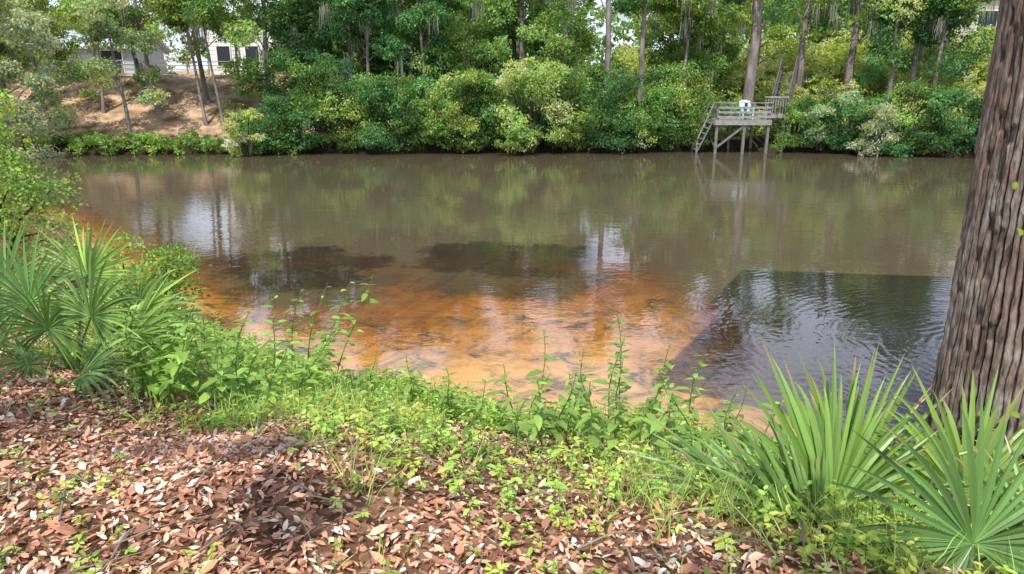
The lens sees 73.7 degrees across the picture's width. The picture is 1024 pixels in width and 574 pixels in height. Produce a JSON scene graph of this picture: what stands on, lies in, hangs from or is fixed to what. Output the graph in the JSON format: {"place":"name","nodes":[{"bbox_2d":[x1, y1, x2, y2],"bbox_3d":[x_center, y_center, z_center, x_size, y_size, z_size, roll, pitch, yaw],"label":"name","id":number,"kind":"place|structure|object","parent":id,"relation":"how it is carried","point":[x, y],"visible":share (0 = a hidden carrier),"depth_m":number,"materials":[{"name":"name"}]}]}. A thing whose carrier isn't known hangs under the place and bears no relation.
{"place":"outdoors","nodes":[
{"label":"outdoors","id":0,"kind":"place"},
{"bbox_2d":[29,0,826,70],"label":"sky","id":1,"kind":"structure","parent":0,"point":[603,29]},
{"bbox_2d":[0,149,974,397],"bbox_3d":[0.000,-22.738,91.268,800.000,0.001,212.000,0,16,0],"label":"river water","id":2,"kind":"structure","parent":0,"point":[810,257],"depth_m":16.25,"materials":[{"name":"liquid"}]},
{"bbox_2d":[0,46,1000,573],"bbox_3d":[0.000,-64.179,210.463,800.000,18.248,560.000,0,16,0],"label":"ground","id":3,"kind":"structure","parent":0,"point":[726,372],"depth_m":8.46,"materials":[{"name":"beige soil"}]},
{"bbox_2d":[0,88,26,197],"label":"riverbank shrub","id":4,"kind":"object","parent":3,"relation":"on","point":[3,104],"visible":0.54,"depth_m":12.07,"materials":[{"name":"green plant"}]},
{"bbox_2d":[0,120,41,183],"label":"riverbank shrub","id":5,"kind":"object","parent":3,"relation":"on","point":[6,134],"visible":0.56,"depth_m":15.66,"materials":[{"name":"green plant"}]},
{"bbox_2d":[0,0,78,157],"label":"pale leaf tree","id":6,"kind":"object","parent":3,"relation":"on","point":[10,70],"visible":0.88,"depth_m":34.73,"materials":[{"name":"green plant"}]},
{"bbox_2d":[0,0,94,113],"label":"oak tree","id":7,"kind":"object","parent":3,"relation":"on","point":[57,14],"visible":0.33,"depth_m":39.69,"materials":[{"name":"green plant"}]},
{"bbox_2d":[0,145,99,267],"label":"riverbank shrub","id":8,"kind":"object","parent":3,"relation":"on","point":[10,173],"visible":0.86,"depth_m":9.51,"materials":[{"name":"green plant"}]},
{"bbox_2d":[43,0,134,113],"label":"cypress tree","id":9,"kind":"object","parent":3,"relation":"on","point":[103,105],"visible":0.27,"depth_m":39.46,"materials":[{"name":"green plant"}]},
{"bbox_2d":[49,0,136,70],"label":"pale leaf tree","id":10,"kind":"object","parent":3,"relation":"on","point":[92,48],"visible":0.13,"depth_m":46.26,"materials":[{"name":"green plant"}]},
{"bbox_2d":[43,30,171,73],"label":"metal roof shed","id":11,"kind":"structure","parent":3,"relation":"on","point":[158,56],"depth_m":52.39,"materials":[{"name":"paint"}]},
{"bbox_2d":[0,212,216,410],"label":"saw palmetto","id":12,"kind":"object","parent":3,"relation":"on","point":[145,314],"visible":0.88,"depth_m":5.14,"materials":[{"name":"green plant"}]},
{"bbox_2d":[49,0,170,141],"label":"pale leaf tree","id":13,"kind":"object","parent":3,"relation":"on","point":[104,30],"visible":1,"depth_m":36.70,"materials":[{"name":"green plant"}]},
{"bbox_2d":[82,0,162,98],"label":"cypress tree","id":14,"kind":"object","parent":3,"relation":"on","point":[142,10],"visible":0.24,"depth_m":42.08,"materials":[{"name":"green plant"}]},
{"bbox_2d":[70,229,212,311],"bbox_3d":[-5.277,-0.109,9.546,2.038,1.270,1.747,-14,21,-39],"label":"riverbank shrub","id":15,"kind":"object","parent":3,"relation":"on","point":[172,263],"visible":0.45,"depth_m":9.63,"materials":[{"name":"green plant"}]},
{"bbox_2d":[2,129,296,155],"bbox_3d":[-27.164,-8.004,37.751,31.217,1.555,4.634,0,16,0],"label":"bank groundcover","id":16,"kind":"object","parent":3,"relation":"on","point":[117,144],"visible":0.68,"depth_m":36.75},
{"bbox_2d":[99,0,201,114],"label":"oak tree","id":17,"kind":"object","parent":3,"relation":"on","point":[141,27],"visible":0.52,"depth_m":39.83,"materials":[{"name":"green plant"}]},
{"bbox_2d":[139,0,216,125],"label":"oak tree","id":18,"kind":"object","parent":3,"relation":"on","point":[171,19],"visible":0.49,"depth_m":38.55,"materials":[{"name":"green plant"}]},
{"bbox_2d":[155,0,240,131],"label":"oak tree","id":19,"kind":"object","parent":3,"relation":"on","point":[202,9],"visible":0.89,"depth_m":38.05,"materials":[{"name":"green plant"}]},
{"bbox_2d":[157,0,249,104],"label":"oak tree","id":20,"kind":"object","parent":3,"relation":"on","point":[206,99],"visible":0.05,"depth_m":42.60,"materials":[{"name":"green plant"}]},
{"bbox_2d":[105,287,350,418],"bbox_3d":[-2.317,0.599,5.428,1.856,1.211,1.562,3,16,11],"label":"broadleaf bush","id":21,"kind":"object","parent":3,"relation":"on","point":[235,379],"visible":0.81,"depth_m":5.07,"materials":[{"name":"green plant"}]},
{"bbox_2d":[221,108,270,156],"bbox_3d":[-13.721,-7.875,35.119,2.176,2.726,2.003,5,17,18],"label":"overhanging sapling","id":22,"kind":"object","parent":3,"relation":"on","point":[239,139],"visible":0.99,"depth_m":35.10,"materials":[{"name":"green plant"}]},
{"bbox_2d":[206,18,293,74],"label":"walls","id":23,"kind":"structure","parent":3,"relation":"on","point":[212,51],"depth_m":52.48,"materials":[{"name":"paint"}]},
{"bbox_2d":[215,45,259,66],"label":"windows","id":24,"kind":"structure","parent":23,"relation":"attached to","point":[223,52],"depth_m":52.53,"materials":[{"name":"paint"}]},
{"bbox_2d":[217,0,314,123],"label":"cypress tree","id":25,"kind":"object","parent":3,"relation":"on","point":[245,9],"visible":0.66,"depth_m":39.36,"materials":[{"name":"green plant"}]},
{"bbox_2d":[230,104,302,155],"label":"waterside shrub","id":26,"kind":"object","parent":3,"relation":"on","point":[273,135],"visible":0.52,"depth_m":36.54,"materials":[{"name":"green plant"}]},
{"bbox_2d":[239,83,324,154],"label":"waterside shrub","id":27,"kind":"object","parent":3,"relation":"on","point":[273,103],"visible":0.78,"depth_m":36.26,"materials":[{"name":"green plant"}]},
{"bbox_2d":[253,0,349,128],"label":"oak tree","id":28,"kind":"object","parent":3,"relation":"on","point":[310,27],"visible":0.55,"depth_m":38.89,"materials":[{"name":"green plant"}]},
{"bbox_2d":[273,54,360,149],"bbox_3d":[-10.386,-10.097,37.460,4.337,5.109,4.923,0,16,0],"label":"waterside shrub","id":29,"kind":"object","parent":3,"relation":"on","point":[328,135],"visible":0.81,"depth_m":36.77,"materials":[{"name":"green plant"}]},
{"bbox_2d":[259,274,378,390],"bbox_3d":[-1.862,0.550,6.593,1.184,1.271,0.390,-11,19,-33],"label":"leafy sapling","id":30,"kind":"object","parent":3,"relation":"on","point":[311,322],"visible":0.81,"depth_m":6.54,"materials":[{"name":"green plant"}]},
{"bbox_2d":[292,0,371,97],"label":"oak tree","id":31,"kind":"object","parent":3,"relation":"on","point":[343,47],"visible":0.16,"depth_m":41.48,"materials":[{"name":"green plant"}]},
{"bbox_2d":[302,84,389,150],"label":"waterside shrub","id":32,"kind":"object","parent":3,"relation":"on","point":[351,128],"visible":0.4,"depth_m":37.40,"materials":[{"name":"green plant"}]},
{"bbox_2d":[286,0,413,126],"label":"oak tree","id":33,"kind":"object","parent":3,"relation":"on","point":[349,70],"visible":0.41,"depth_m":38.71,"materials":[{"name":"green plant"}]},
{"bbox_2d":[319,0,415,120],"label":"oak tree","id":34,"kind":"object","parent":3,"relation":"on","point":[369,16],"visible":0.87,"depth_m":37.55,"materials":[{"name":"green plant"}]},
{"bbox_2d":[331,72,408,151],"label":"waterside shrub","id":35,"kind":"object","parent":3,"relation":"on","point":[373,135],"visible":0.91,"depth_m":36.56,"materials":[{"name":"green plant"}]},
{"bbox_2d":[351,64,420,150],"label":"waterside shrub","id":36,"kind":"object","parent":3,"relation":"on","point":[393,121],"visible":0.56,"depth_m":37.00,"materials":[{"name":"green plant"}]},
{"bbox_2d":[341,0,450,80],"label":"cypress tree","id":37,"kind":"object","parent":3,"relation":"on","point":[363,70],"visible":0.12,"depth_m":41.68,"materials":[{"name":"green plant"}]},
{"bbox_2d":[368,73,452,150],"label":"waterside shrub","id":38,"kind":"object","parent":3,"relation":"on","point":[407,114],"visible":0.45,"depth_m":37.02,"materials":[{"name":"green plant"}]},
{"bbox_2d":[355,0,467,115],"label":"cypress tree","id":39,"kind":"object","parent":3,"relation":"on","point":[406,17],"visible":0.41,"depth_m":39.12,"materials":[{"name":"green plant"}]},
{"bbox_2d":[369,0,472,111],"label":"oak tree","id":40,"kind":"object","parent":3,"relation":"on","point":[436,15],"visible":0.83,"depth_m":38.01,"materials":[{"name":"green plant"}]},
{"bbox_2d":[403,96,470,152],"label":"waterside shrub","id":41,"kind":"object","parent":3,"relation":"on","point":[439,132],"visible":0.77,"depth_m":37.01,"materials":[{"name":"green plant"}]},
{"bbox_2d":[391,0,484,100],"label":"oak tree","id":42,"kind":"object","parent":3,"relation":"on","point":[427,75],"visible":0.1,"depth_m":41.42,"materials":[{"name":"green plant"}]},
{"bbox_2d":[1,0,910,73],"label":"background forest","id":43,"kind":"object","parent":3,"relation":"on","point":[616,30],"visible":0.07,"depth_m":58.43,"materials":[{"name":"green plant"}]},
{"bbox_2d":[415,67,498,152],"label":"waterside shrub","id":44,"kind":"object","parent":3,"relation":"on","point":[459,123],"visible":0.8,"depth_m":36.74,"materials":[{"name":"green plant"}]},
{"bbox_2d":[400,0,519,103],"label":"oak tree","id":45,"kind":"object","parent":3,"relation":"on","point":[482,6],"visible":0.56,"depth_m":38.84,"materials":[{"name":"green plant"}]},
{"bbox_2d":[457,378,500,440],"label":"tall weed","id":46,"kind":"object","parent":3,"relation":"on","point":[479,409],"visible":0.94,"depth_m":4.82,"materials":[{"name":"green plant"}]},
{"bbox_2d":[0,366,958,573],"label":"fallen twigs","id":47,"kind":"object","parent":3,"relation":"on","point":[330,503],"visible":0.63,"depth_m":2.91,"materials":[{"name":"wood"}]},
{"bbox_2d":[444,67,516,148],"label":"waterside shrub","id":48,"kind":"object","parent":3,"relation":"on","point":[484,118],"visible":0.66,"depth_m":37.05,"materials":[{"name":"green plant"}]},
{"bbox_2d":[450,35,512,131],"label":"light green shrub","id":49,"kind":"object","parent":3,"relation":"on","point":[483,46],"visible":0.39,"depth_m":37.97,"materials":[{"name":"green plant"}]},
{"bbox_2d":[0,326,995,573],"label":"leaf litter","id":50,"kind":"object","parent":3,"relation":"on","point":[219,447],"visible":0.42,"depth_m":2.97,"materials":[{"name":"plant"}]},
{"bbox_2d":[7,22,995,137],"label":"understory foliage","id":51,"kind":"object","parent":3,"relation":"on","point":[836,49],"visible":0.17,"depth_m":46.08,"materials":[{"name":"plant"}]},
{"bbox_2d":[466,71,541,148],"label":"waterside shrub","id":52,"kind":"object","parent":3,"relation":"on","point":[488,125],"visible":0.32,"depth_m":37.38,"materials":[{"name":"green plant"}]},
{"bbox_2d":[0,306,1023,573],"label":"bank grass","id":53,"kind":"structure","parent":3,"relation":"on","point":[728,502],"depth_m":3.44,"materials":[{"name":"green plant"}]},
{"bbox_2d":[0,275,1023,573],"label":"herbs","id":54,"kind":"object","parent":3,"relation":"on","point":[492,409],"visible":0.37,"depth_m":3.90,"materials":[{"name":"green plant"}]},
{"bbox_2d":[493,398,542,456],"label":"tall weed","id":55,"kind":"object","parent":3,"relation":"on","point":[512,429],"visible":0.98,"depth_m":4.32,"materials":[{"name":"green plant"}]},
{"bbox_2d":[467,0,572,101],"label":"oak tree","id":56,"kind":"object","parent":3,"relation":"on","point":[512,28],"visible":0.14,"depth_m":42.73,"materials":[{"name":"green plant"}]},
{"bbox_2d":[490,0,575,98],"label":"cypress tree","id":57,"kind":"object","parent":3,"relation":"on","point":[519,6],"visible":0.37,"depth_m":40.90,"materials":[{"name":"green plant"}]},
{"bbox_2d":[489,53,577,153],"bbox_3d":[1.073,-9.757,36.564,4.852,5.177,4.488,0,16,0],"label":"light green shrub","id":58,"kind":"object","parent":3,"relation":"on","point":[528,139],"visible":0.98,"depth_m":35.95,"materials":[{"name":"green plant"}]},
{"bbox_2d":[517,378,563,453],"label":"tall weed","id":59,"kind":"object","parent":3,"relation":"on","point":[538,420],"visible":0.98,"depth_m":4.59,"materials":[{"name":"green plant"}]},
{"bbox_2d":[525,329,558,434],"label":"tall weed","id":60,"kind":"object","parent":3,"relation":"on","point":[537,371],"visible":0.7,"depth_m":5.54,"materials":[{"name":"green plant"}]},
{"bbox_2d":[516,23,588,127],"bbox_3d":[1.952,-11.556,38.346,3.850,6.417,4.215,-14,21,-41],"label":"light green shrub","id":61,"kind":"object","parent":3,"relation":"on","point":[554,42],"visible":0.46,"depth_m":37.47,"materials":[{"name":"green plant"}]},
{"bbox_2d":[516,54,597,146],"bbox_3d":[2.251,-10.268,38.004,5.189,5.068,3.923,0,16,0],"label":"waterside shrub","id":62,"kind":"object","parent":3,"relation":"on","point":[570,76],"visible":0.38,"depth_m":37.55,"materials":[{"name":"green plant"}]},
{"bbox_2d":[536,373,582,444],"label":"tall weed","id":63,"kind":"object","parent":3,"relation":"on","point":[563,403],"visible":0.95,"depth_m":4.81,"materials":[{"name":"green plant"}]},
{"bbox_2d":[522,0,619,125],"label":"oak tree","id":64,"kind":"object","parent":3,"relation":"on","point":[584,37],"visible":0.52,"depth_m":39.84,"materials":[{"name":"green plant"}]},
{"bbox_2d":[551,354,594,444],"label":"tall weed","id":65,"kind":"object","parent":3,"relation":"on","point":[572,427],"visible":0.7,"depth_m":5.03,"materials":[{"name":"green plant"}]},
{"bbox_2d":[548,103,614,150],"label":"waterside shrub","id":66,"kind":"object","parent":3,"relation":"on","point":[579,125],"visible":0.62,"depth_m":37.64,"materials":[{"name":"green plant"}]},
{"bbox_2d":[575,381,613,457],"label":"tall weed","id":67,"kind":"object","parent":3,"relation":"on","point":[591,438],"visible":0.93,"depth_m":4.51,"materials":[{"name":"green plant"}]},
{"bbox_2d":[558,68,645,153],"bbox_3d":[5.068,-9.736,37.520,5.274,4.492,4.261,10,19,31],"label":"waterside shrub","id":68,"kind":"object","parent":3,"relation":"on","point":[610,103],"visible":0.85,"depth_m":36.96,"materials":[{"name":"green plant"}]},
{"bbox_2d":[554,0,650,103],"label":"oak tree","id":69,"kind":"object","parent":3,"relation":"on","point":[608,10],"visible":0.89,"depth_m":39.91,"materials":[{"name":"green plant"}]},
{"bbox_2d":[590,338,630,423],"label":"tall weed","id":70,"kind":"object","parent":3,"relation":"on","point":[602,381],"visible":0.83,"depth_m":5.42,"materials":[{"name":"green plant"}]},
{"bbox_2d":[592,398,634,459],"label":"tall weed","id":71,"kind":"object","parent":3,"relation":"on","point":[612,442],"visible":0.91,"depth_m":4.20,"materials":[{"name":"green plant"}]},
{"bbox_2d":[607,310,634,422],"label":"tall weed","id":72,"kind":"object","parent":3,"relation":"on","point":[623,389],"visible":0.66,"depth_m":5.90,"materials":[{"name":"green plant"}]},
{"bbox_2d":[587,80,678,150],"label":"waterside shrub","id":73,"kind":"object","parent":3,"relation":"on","point":[629,104],"visible":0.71,"depth_m":37.29,"materials":[{"name":"green plant"}]},
{"bbox_2d":[611,0,676,112],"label":"oak tree","id":74,"kind":"object","parent":3,"relation":"on","point":[658,8],"visible":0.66,"depth_m":40.49,"materials":[{"name":"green plant"}]},
{"bbox_2d":[626,365,674,446],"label":"tall weed","id":75,"kind":"object","parent":3,"relation":"on","point":[654,404],"visible":0.84,"depth_m":5.05,"materials":[{"name":"green plant"}]},
{"bbox_2d":[622,62,681,150],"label":"waterside shrub","id":76,"kind":"object","parent":3,"relation":"on","point":[656,111],"visible":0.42,"depth_m":38.12,"materials":[{"name":"green plant"}]},
{"bbox_2d":[636,398,682,462],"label":"tall weed","id":77,"kind":"object","parent":3,"relation":"on","point":[655,425],"visible":0.76,"depth_m":4.29,"materials":[{"name":"green plant"}]},
{"bbox_2d":[655,380,684,457],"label":"tall weed","id":78,"kind":"object","parent":3,"relation":"on","point":[671,423],"visible":0.66,"depth_m":4.60,"materials":[{"name":"green plant"}]},
{"bbox_2d":[635,59,716,146],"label":"waterside shrub","id":79,"kind":"object","parent":3,"relation":"on","point":[663,131],"visible":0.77,"depth_m":38.04,"materials":[{"name":"green plant"}]},
{"bbox_2d":[662,393,709,463],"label":"tall weed","id":80,"kind":"object","parent":3,"relation":"on","point":[684,436],"visible":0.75,"depth_m":4.23,"materials":[{"name":"green plant"}]},
{"bbox_2d":[633,0,744,120],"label":"cypress tree","id":81,"kind":"object","parent":3,"relation":"on","point":[706,62],"visible":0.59,"depth_m":42.03,"materials":[{"name":"green plant"}]},
{"bbox_2d":[651,0,727,90],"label":"oak tree","id":82,"kind":"object","parent":3,"relation":"on","point":[683,5],"visible":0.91,"depth_m":39.57,"materials":[{"name":"green plant"}]},
{"bbox_2d":[672,354,708,446],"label":"tall weed","id":83,"kind":"object","parent":3,"relation":"on","point":[690,401],"visible":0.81,"depth_m":5.32,"materials":[{"name":"green plant"}]},
{"bbox_2d":[652,70,730,146],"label":"waterside shrub","id":84,"kind":"object","parent":3,"relation":"on","point":[677,110],"visible":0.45,"depth_m":38.58,"materials":[{"name":"green plant"}]},
{"bbox_2d":[660,0,741,91],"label":"cypress tree","id":85,"kind":"object","parent":3,"relation":"on","point":[729,52],"visible":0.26,"depth_m":44.76,"materials":[{"name":"green plant"}]},
{"bbox_2d":[703,391,743,451],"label":"tall weed","id":86,"kind":"object","parent":3,"relation":"on","point":[721,415],"visible":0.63,"depth_m":4.52,"materials":[{"name":"green plant"}]},
{"bbox_2d":[707,95,758,138],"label":"waterside shrub","id":87,"kind":"object","parent":3,"relation":"on","point":[733,130],"visible":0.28,"depth_m":41.29,"materials":[{"name":"green plant"}]},
{"bbox_2d":[691,96,788,152],"bbox_3d":[12.769,-8.626,38.879,5.462,4.350,3.300,0,16,0],"label":"wooden dock","id":88,"kind":"object","parent":3,"relation":"on","point":[729,120],"visible":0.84,"depth_m":37.46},
{"bbox_2d":[771,55,798,122],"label":"wooden stairs","id":89,"kind":"structure","parent":88,"relation":"attached to","point":[777,88],"depth_m":41.62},
{"bbox_2d":[723,0,801,129],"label":"cypress tree","id":90,"kind":"object","parent":3,"relation":"on","point":[750,76],"visible":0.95,"depth_m":41.50,"materials":[{"name":"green plant"}]},
{"bbox_2d":[719,0,815,85],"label":"oak tree","id":91,"kind":"object","parent":3,"relation":"on","point":[776,37],"visible":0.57,"depth_m":46.21,"materials":[{"name":"green plant"}]},
{"bbox_2d":[764,93,828,151],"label":"waterside shrub","id":92,"kind":"object","parent":3,"relation":"on","point":[789,142],"visible":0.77,"depth_m":37.91,"materials":[{"name":"green plant"}]},
{"bbox_2d":[762,0,841,99],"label":"oak tree","id":93,"kind":"object","parent":3,"relation":"on","point":[823,4],"visible":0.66,"depth_m":43.99,"materials":[{"name":"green plant"}]},
{"bbox_2d":[788,96,845,147],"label":"waterside shrub","id":94,"kind":"object","parent":3,"relation":"on","point":[828,118],"visible":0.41,"depth_m":37.75,"materials":[{"name":"green plant"}]},
{"bbox_2d":[612,338,1023,573],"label":"saw palmetto","id":95,"kind":"object","parent":3,"relation":"on","point":[852,457],"visible":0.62,"depth_m":3.30,"materials":[{"name":"green plant"}]},
{"bbox_2d":[795,85,863,149],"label":"willow shrub","id":96,"kind":"object","parent":3,"relation":"on","point":[818,112],"visible":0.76,"depth_m":37.06,"materials":[{"name":"green plant"}]},
{"bbox_2d":[797,0,902,105],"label":"oak tree","id":97,"kind":"object","parent":3,"relation":"on","point":[849,72],"visible":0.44,"depth_m":42.61,"materials":[{"name":"green plant"}]},
{"bbox_2d":[816,87,895,154],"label":"waterside shrub","id":98,"kind":"object","parent":3,"relation":"on","point":[849,134],"visible":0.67,"depth_m":36.93,"materials":[{"name":"green plant"}]},
{"bbox_2d":[844,101,903,156],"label":"willow shrub","id":99,"kind":"object","parent":3,"relation":"on","point":[874,126],"visible":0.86,"depth_m":35.49,"materials":[{"name":"green plant"}]},
{"bbox_2d":[850,112,930,156],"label":"waterside shrub","id":100,"kind":"object","parent":3,"relation":"on","point":[896,152],"visible":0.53,"depth_m":35.75,"materials":[{"name":"green plant"}]},
{"bbox_2d":[848,0,942,115],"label":"oak tree","id":101,"kind":"object","parent":3,"relation":"on","point":[888,7],"visible":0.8,"depth_m":39.88,"materials":[{"name":"green plant"}]},
{"bbox_2d":[867,77,950,154],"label":"waterside shrub","id":102,"kind":"object","parent":3,"relation":"on","point":[907,121],"visible":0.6,"depth_m":35.49,"materials":[{"name":"green plant"}]},
{"bbox_2d":[853,0,994,108],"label":"oak tree","id":103,"kind":"object","parent":3,"relation":"on","point":[948,70],"visible":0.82,"depth_m":39.72,"materials":[{"name":"green plant"}]},
{"bbox_2d":[903,85,977,154],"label":"waterside shrub","id":104,"kind":"object","parent":3,"relation":"on","point":[939,117],"visible":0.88,"depth_m":34.95,"materials":[{"name":"green plant"}]},
{"bbox_2d":[907,0,984,105],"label":"cypress tree","id":105,"kind":"object","parent":3,"relation":"on","point":[966,5],"visible":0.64,"depth_m":38.56,"materials":[{"name":"green plant"}]},
{"bbox_2d":[935,86,982,149],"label":"waterside shrub","id":106,"kind":"object","parent":3,"relation":"on","point":[968,107],"visible":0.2,"depth_m":35.43,"materials":[{"name":"green plant"}]},
{"bbox_2d":[911,0,1023,520],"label":"tree","id":107,"kind":"object","parent":3,"relation":"on","point":[983,338],"visible":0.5,"depth_m":4.34,"materials":[{"name":"brown plant"}]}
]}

